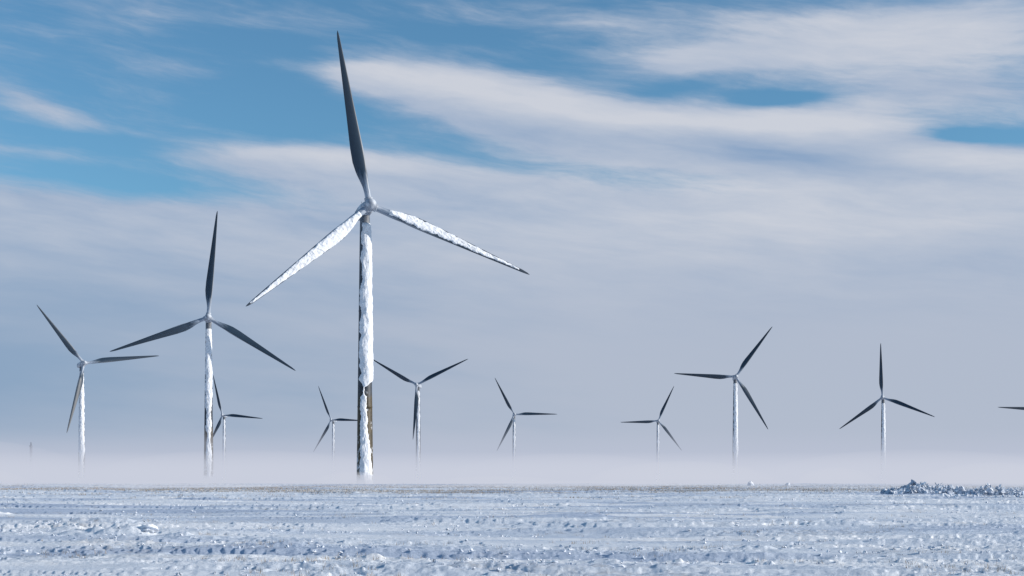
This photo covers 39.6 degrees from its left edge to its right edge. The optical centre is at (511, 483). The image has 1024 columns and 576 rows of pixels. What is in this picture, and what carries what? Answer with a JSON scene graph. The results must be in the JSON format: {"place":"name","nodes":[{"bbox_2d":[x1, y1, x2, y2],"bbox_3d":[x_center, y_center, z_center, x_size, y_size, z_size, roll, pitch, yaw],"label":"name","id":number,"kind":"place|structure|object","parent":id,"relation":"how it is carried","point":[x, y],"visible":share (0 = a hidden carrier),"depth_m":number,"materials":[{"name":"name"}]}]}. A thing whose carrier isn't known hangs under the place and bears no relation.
{"place":"outdoors","nodes":[
{"label":"outdoors","id":0,"kind":"place"},
{"bbox_2d":[0,483,1019,499],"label":"stubble grass","id":1,"kind":"structure","parent":0,"point":[455,490],"depth_m":136.40,"materials":[{"name":"brown plant"}]},
{"bbox_2d":[0,483,1023,575],"bbox_3d":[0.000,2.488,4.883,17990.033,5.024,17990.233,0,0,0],"label":"snow ground","id":2,"kind":"structure","parent":0,"point":[968,533],"depth_m":48.38,"materials":[{"name":"white snow"}]},
{"bbox_2d":[29,442,32,482],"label":"distant mast","id":3,"kind":"object","parent":2,"relation":"on","point":[31,475],"visible":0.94,"depth_m":1099.15,"materials":[{"name":"grey metal"}]},
{"bbox_2d":[37,305,157,483],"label":"wind turbine","id":4,"kind":"object","parent":2,"relation":"on","point":[79,392],"visible":0.98,"depth_m":629.60,"materials":[{"name":"paint"}]},
{"bbox_2d":[139,524,158,533],"bbox_3d":[-11.109,1.406,43.399,0.695,0.352,0.553,0,0,0],"label":"snow clod","id":5,"kind":"object","parent":2,"relation":"on","point":[151,528],"visible":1,"depth_m":43.23,"materials":[{"name":"white snow"}]},
{"bbox_2d":[110,211,294,483],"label":"wind turbine","id":6,"kind":"object","parent":2,"relation":"on","point":[207,318],"visible":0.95,"depth_m":456.27,"materials":[{"name":"paint"}]},
{"bbox_2d":[213,376,262,482],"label":"wind turbine","id":7,"kind":"object","parent":2,"relation":"on","point":[224,416],"visible":0.94,"depth_m":1111.97,"materials":[{"name":"paint"}]},
{"bbox_2d":[313,386,356,483],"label":"wind turbine","id":8,"kind":"object","parent":2,"relation":"on","point":[333,444],"visible":0.97,"depth_m":1232.00,"materials":[{"name":"paint"}]},
{"bbox_2d":[246,30,529,483],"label":"wind turbine","id":9,"kind":"object","parent":2,"relation":"on","point":[361,214],"visible":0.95,"depth_m":265.88,"materials":[{"name":"paint"}]},
{"bbox_2d":[373,359,466,483],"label":"wind turbine","id":10,"kind":"object","parent":2,"relation":"on","point":[416,419],"visible":0.98,"depth_m":832.04,"materials":[{"name":"paint"}]},
{"bbox_2d":[6,496,1023,575],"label":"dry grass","id":11,"kind":"structure","parent":2,"relation":"on","point":[316,559],"depth_m":34.74,"materials":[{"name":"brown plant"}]},
{"bbox_2d":[495,379,554,483],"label":"wind turbine","id":12,"kind":"object","parent":2,"relation":"on","point":[514,443],"visible":0.98,"depth_m":1110.53,"materials":[{"name":"paint"}]},
{"bbox_2d":[622,387,681,483],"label":"wind turbine","id":13,"kind":"object","parent":2,"relation":"on","point":[657,449],"visible":1,"depth_m":1208.28,"materials":[{"name":"paint"}]},
{"bbox_2d":[674,327,771,483],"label":"wind turbine","id":14,"kind":"object","parent":2,"relation":"on","point":[735,379],"visible":0.99,"depth_m":748.80,"materials":[{"name":"paint"}]},
{"bbox_2d":[840,344,933,483],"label":"wind turbine","id":15,"kind":"object","parent":2,"relation":"on","point":[882,398],"visible":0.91,"depth_m":846.90,"materials":[{"name":"paint"}]},
{"bbox_2d":[880,479,979,493],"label":"snow clod heap","id":16,"kind":"object","parent":2,"relation":"on","point":[922,488],"visible":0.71,"depth_m":111.81,"materials":[{"name":"white snow"}]},
{"bbox_2d":[941,492,1020,497],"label":"snow clod heap","id":17,"kind":"object","parent":2,"relation":"on","point":[955,496],"visible":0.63,"depth_m":103.99,"materials":[{"name":"white snow"}]},
{"bbox_2d":[968,483,1013,494],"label":"snow clod heap","id":18,"kind":"object","parent":2,"relation":"on","point":[986,489],"visible":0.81,"depth_m":111.21,"materials":[{"name":"white snow"}]},
{"bbox_2d":[999,407,1023,409],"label":"wind turbine","id":19,"kind":"object","parent":2,"relation":"on","point":[1020,408],"visible":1,"depth_m":897.02,"materials":[{"name":"paint"}]},
{"bbox_2d":[1006,487,1023,495],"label":"snow clod heap","id":20,"kind":"object","parent":2,"relation":"on","point":[1017,491],"visible":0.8,"depth_m":111.41,"materials":[{"name":"white snow"}]},
{"bbox_2d":[0,0,1023,483],"label":"sky","id":21,"kind":"structure","parent":0,"point":[675,184],"materials":[{"name":"blue"}]}
]}

